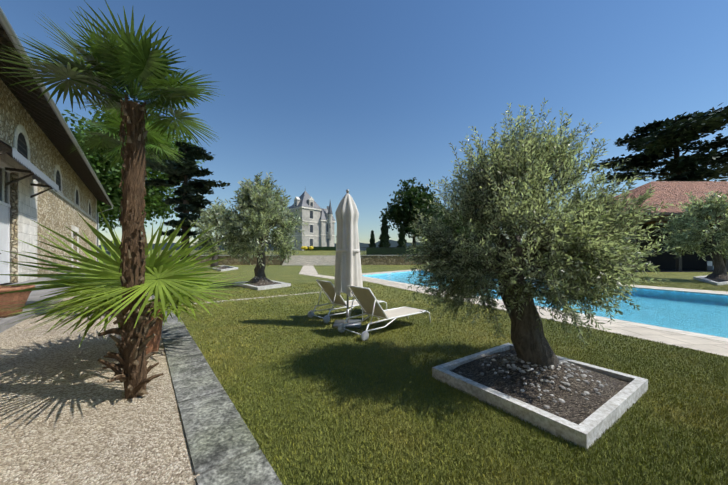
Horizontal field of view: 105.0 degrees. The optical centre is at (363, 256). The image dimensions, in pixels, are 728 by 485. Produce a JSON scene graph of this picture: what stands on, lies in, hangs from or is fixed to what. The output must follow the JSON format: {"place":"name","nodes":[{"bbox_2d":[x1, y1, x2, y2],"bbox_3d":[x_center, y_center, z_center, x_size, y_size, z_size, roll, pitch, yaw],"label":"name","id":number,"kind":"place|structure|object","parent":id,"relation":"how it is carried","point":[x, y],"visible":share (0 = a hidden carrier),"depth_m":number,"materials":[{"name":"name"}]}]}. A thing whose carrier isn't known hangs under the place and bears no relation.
{"place":"outdoors","nodes":[
{"label":"outdoors","id":0,"kind":"place"},
{"bbox_2d":[0,269,91,332],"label":"paved walkway","id":1,"kind":"structure","parent":0,"point":[34,296],"depth_m":6.99,"materials":[{"name":"grey stone"}]},
{"bbox_2d":[0,285,34,317],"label":"plant pot","id":2,"kind":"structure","parent":1,"relation":"on","point":[13,299],"depth_m":4.96,"materials":[{"name":"orange ceramic"}]},
{"bbox_2d":[0,78,95,282],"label":"barn walls","id":3,"kind":"structure","parent":0,"point":[56,212],"depth_m":15.08,"materials":[{"name":"beige stone"}]},
{"bbox_2d":[0,165,10,283],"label":"barn doors","id":4,"kind":"structure","parent":3,"relation":"attached to","point":[5,206],"depth_m":11.01,"materials":[{"name":"white wood"}]},
{"bbox_2d":[0,140,58,197],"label":"door canopy","id":5,"kind":"object","parent":3,"relation":"attached to","point":[37,174],"visible":0.96,"depth_m":10.60,"materials":[{"name":"grey metal"}]},
{"bbox_2d":[0,124,96,282],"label":"barn stone trim","id":6,"kind":"structure","parent":3,"relation":"attached to","point":[27,212],"depth_m":12.24,"materials":[{"name":"white stone"}]},
{"bbox_2d":[0,7,112,261],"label":"barn roof","id":7,"kind":"structure","parent":3,"relation":"on","point":[49,120],"depth_m":11.61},
{"bbox_2d":[0,264,198,484],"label":"gravel terrace","id":8,"kind":"structure","parent":0,"point":[70,414],"depth_m":2.13,"materials":[{"name":"beige gravel"}]},
{"bbox_2d":[0,0,224,398],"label":"windmill palm","id":9,"kind":"object","parent":8,"relation":"on","point":[111,72],"depth_m":2.38,"materials":[{"name":"green plant"}]},
{"bbox_2d":[69,98,183,170],"bbox_3d":[-4.718,-0.897,5.677,1.862,4.358,1.896,0,0,-1],"label":"windmill palm","id":10,"kind":"object","parent":8,"relation":"on","point":[151,146],"visible":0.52,"depth_m":5.51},
{"bbox_2d":[120,307,166,354],"bbox_3d":[-2.768,0.934,3.482,0.500,0.585,0.500,0,0,-1],"label":"terracotta pot","id":11,"kind":"object","parent":8,"relation":"on","point":[153,344],"visible":0.06,"depth_m":3.44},
{"bbox_2d":[0,206,250,346],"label":"palm fronds","id":12,"kind":"object","parent":11,"relation":"in","point":[166,277],"visible":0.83,"depth_m":2.97,"materials":[{"name":"green plant"}]},
{"bbox_2d":[105,250,365,254],"bbox_3d":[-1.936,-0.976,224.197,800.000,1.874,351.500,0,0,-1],"label":"lawn ground","id":13,"kind":"structure","parent":0,"point":[192,252],"depth_m":63.10,"materials":[{"name":"green plant"}]},
{"bbox_2d":[74,96,203,226],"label":"tree","id":14,"kind":"object","parent":13,"relation":"on","point":[162,195],"visible":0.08,"depth_m":59.77,"materials":[{"name":"green plant"}]},
{"bbox_2d":[276,191,335,250],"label":"chateau","id":15,"kind":"structure","parent":13,"relation":"on","point":[318,229],"depth_m":84.28,"materials":[{"name":"stone"}]},
{"bbox_2d":[301,246,335,250],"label":"chateau hedges","id":16,"kind":"object","parent":13,"relation":"on","point":[310,248],"visible":0.94,"depth_m":79.86,"materials":[{"name":"yellow"}]},
{"bbox_2d":[368,230,375,246],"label":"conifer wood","id":17,"kind":"object","parent":13,"relation":"on","point":[372,241],"visible":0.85,"depth_m":61.63,"materials":[{"name":"green plant"}]},
{"bbox_2d":[378,214,390,246],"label":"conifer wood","id":18,"kind":"object","parent":13,"relation":"on","point":[384,236],"visible":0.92,"depth_m":61.45,"materials":[{"name":"green plant"}]},
{"bbox_2d":[396,222,406,246],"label":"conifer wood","id":19,"kind":"object","parent":13,"relation":"on","point":[401,236],"visible":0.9,"depth_m":61.59,"materials":[{"name":"green plant"}]},
{"bbox_2d":[379,177,441,246],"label":"tree","id":20,"kind":"object","parent":13,"relation":"on","point":[412,197],"visible":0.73,"depth_m":74.43,"materials":[{"name":"green plant"}]},
{"bbox_2d":[366,248,487,254],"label":"hedge wall","id":21,"kind":"structure","parent":13,"relation":"on","point":[381,251],"depth_m":49.49,"materials":[{"name":"green plant"}]},
{"bbox_2d":[404,203,462,239],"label":"olive tree","id":22,"kind":"object","parent":13,"relation":"on","point":[430,211],"visible":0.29,"depth_m":66.61,"materials":[{"name":"green plant"}]},
{"bbox_2d":[453,212,485,244],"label":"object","id":23,"kind":"object","parent":13,"relation":"on","point":[464,228],"visible":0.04,"depth_m":67.61,"materials":[{"name":"green plant"}]},
{"bbox_2d":[584,103,727,185],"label":"cedar wood","id":24,"kind":"object","parent":13,"relation":"on","point":[661,140],"visible":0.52,"depth_m":59.77,"materials":[{"name":"green plant"}]},
{"bbox_2d":[99,238,521,249],"bbox_3d":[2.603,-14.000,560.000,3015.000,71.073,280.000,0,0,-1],"label":"distant hills","id":25,"kind":"structure","parent":0,"point":[393,243],"depth_m":422.07,"materials":[{"name":"green plant"}]},
{"bbox_2d":[0,0,727,244],"label":"sky","id":26,"kind":"structure","parent":0,"point":[329,98],"materials":[{"name":"blue"}]},
{"bbox_2d":[171,265,727,484],"bbox_3d":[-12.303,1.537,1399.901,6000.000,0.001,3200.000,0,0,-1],"label":"lawn ground","id":27,"kind":"structure","parent":0,"point":[286,274],"depth_m":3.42,"materials":[{"name":"green plant"}]},
{"bbox_2d":[62,109,168,231],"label":"tree","id":28,"kind":"object","parent":27,"relation":"on","point":[115,197],"visible":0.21,"depth_m":49.07,"materials":[{"name":"green plant"}]},
{"bbox_2d":[145,140,229,262],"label":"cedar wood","id":29,"kind":"object","parent":27,"relation":"on","point":[191,199],"visible":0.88,"depth_m":42.95,"materials":[{"name":"green plant"}]},
{"bbox_2d":[152,295,281,484],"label":"kerb stones","id":30,"kind":"object","parent":27,"relation":"on","point":[223,445],"visible":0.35,"depth_m":2.02,"materials":[{"name":"grey stone"}]},
{"bbox_2d":[209,265,237,271],"bbox_3d":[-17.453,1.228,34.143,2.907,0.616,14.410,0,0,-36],"label":"olive planter","id":31,"kind":"object","parent":27,"relation":"on","point":[224,268],"visible":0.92,"depth_m":32.67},
{"bbox_2d":[189,197,240,266],"bbox_3d":[-18.101,-2.979,34.328,6.139,8.727,7.003,0,0,25],"label":"olive tree","id":32,"kind":"object","parent":31,"relation":"on","point":[208,219],"visible":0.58,"depth_m":32.95,"materials":[{"name":"green plant"}]},
{"bbox_2d":[182,291,323,304],"bbox_3d":[-3.695,1.531,10.402,6.040,0.001,0.280,0,0,-39],"label":"lawn stone strip","id":33,"kind":"object","parent":27,"relation":"on","point":[262,297],"depth_m":10.32,"materials":[{"name":"grey stone"}]},
{"bbox_2d":[232,276,290,290],"bbox_3d":[-5.239,1.256,14.534,2.104,0.561,3.822,0,0,-43],"label":"olive planter","id":34,"kind":"object","parent":27,"relation":"on","point":[261,283],"visible":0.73,"depth_m":13.94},
{"bbox_2d":[216,172,308,277],"bbox_3d":[-5.195,-1.474,14.434,4.641,5.735,4.489,0,0,-1],"label":"olive tree","id":35,"kind":"object","parent":27,"relation":"on","point":[261,208],"visible":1,"depth_m":13.76,"materials":[{"name":"green plant"}]},
{"bbox_2d":[282,255,335,265],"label":"garden steps","id":36,"kind":"structure","parent":27,"relation":"on","point":[312,260],"depth_m":46.38,"materials":[{"name":"beige stone"}]},
{"bbox_2d":[103,255,540,264],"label":"retaining wall","id":37,"kind":"structure","parent":27,"relation":"on","point":[381,260],"depth_m":47.83,"materials":[{"name":"grey stone"}]},
{"bbox_2d":[178,247,413,254],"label":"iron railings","id":38,"kind":"object","parent":37,"relation":"on","point":[361,247],"visible":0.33,"depth_m":48.22,"materials":[{"name":"black"}]},
{"bbox_2d":[308,280,386,322],"bbox_3d":[-0.364,1.065,7.278,2.064,0.946,0.766,0,0,-40],"label":"sun lounger","id":39,"kind":"object","parent":27,"relation":"on","point":[327,287],"visible":0.79,"depth_m":6.94,"materials":[{"name":"white"}]},
{"bbox_2d":[333,189,362,327],"bbox_3d":[-0.347,0.019,6.230,0.663,3.035,0.627,0,0,-1],"label":"closed parasol","id":40,"kind":"object","parent":27,"relation":"on","point":[348,270],"visible":1,"depth_m":6.10,"materials":[{"name":"fabric"}]},
{"bbox_2d":[338,285,430,340],"bbox_3d":[0.508,1.065,5.936,2.064,0.946,0.766,0,0,-40],"label":"sun lounger","id":41,"kind":"object","parent":27,"relation":"on","point":[367,301],"visible":0.96,"depth_m":5.63,"materials":[{"name":"white"}]},
{"bbox_2d":[299,266,727,356],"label":"pool paving","id":42,"kind":"structure","parent":27,"relation":"on","point":[699,344],"depth_m":5.81,"materials":[{"name":"beige stone"}]},
{"bbox_2d":[432,343,647,448],"bbox_3d":[2.050,1.363,3.359,1.782,0.348,1.620,0,0,-34],"label":"olive planter","id":43,"kind":"object","parent":27,"relation":"on","point":[585,405],"visible":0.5,"depth_m":2.93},
{"bbox_2d":[397,98,680,366],"bbox_3d":[2.216,-0.338,3.774,3.499,3.591,2.730,0,0,-1],"label":"olive tree","id":44,"kind":"object","parent":43,"relation":"in","point":[583,235],"visible":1,"depth_m":3.26,"materials":[{"name":"green plant"}]},
{"bbox_2d":[362,270,727,296],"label":"pool shell","id":45,"kind":"object","parent":27,"relation":"in","point":[670,291],"visible":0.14,"depth_m":12.59},
{"bbox_2d":[366,271,727,337],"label":"pool water","id":46,"kind":"structure","parent":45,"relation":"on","point":[704,314],"depth_m":8.55,"materials":[{"name":"blue liquid"}]},
{"bbox_2d":[543,181,727,271],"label":"tiled outbuilding","id":47,"kind":"structure","parent":27,"relation":"on","point":[670,192],"depth_m":31.25,"materials":[{"name":"tile"}]},
{"bbox_2d":[693,273,727,284],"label":"olive planter","id":48,"kind":"object","parent":27,"relation":"on","point":[717,279],"visible":0.96,"depth_m":17.29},
{"bbox_2d":[654,190,727,273],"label":"olive tree","id":49,"kind":"object","parent":48,"relation":"in","point":[689,240],"visible":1,"depth_m":17.71,"materials":[{"name":"green plant"}]},
{"bbox_2d":[362,270,727,341],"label":"pool coping","id":50,"kind":"object","parent":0,"point":[669,330],"visible":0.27,"depth_m":6.71,"materials":[{"name":"white stone"}]}
]}

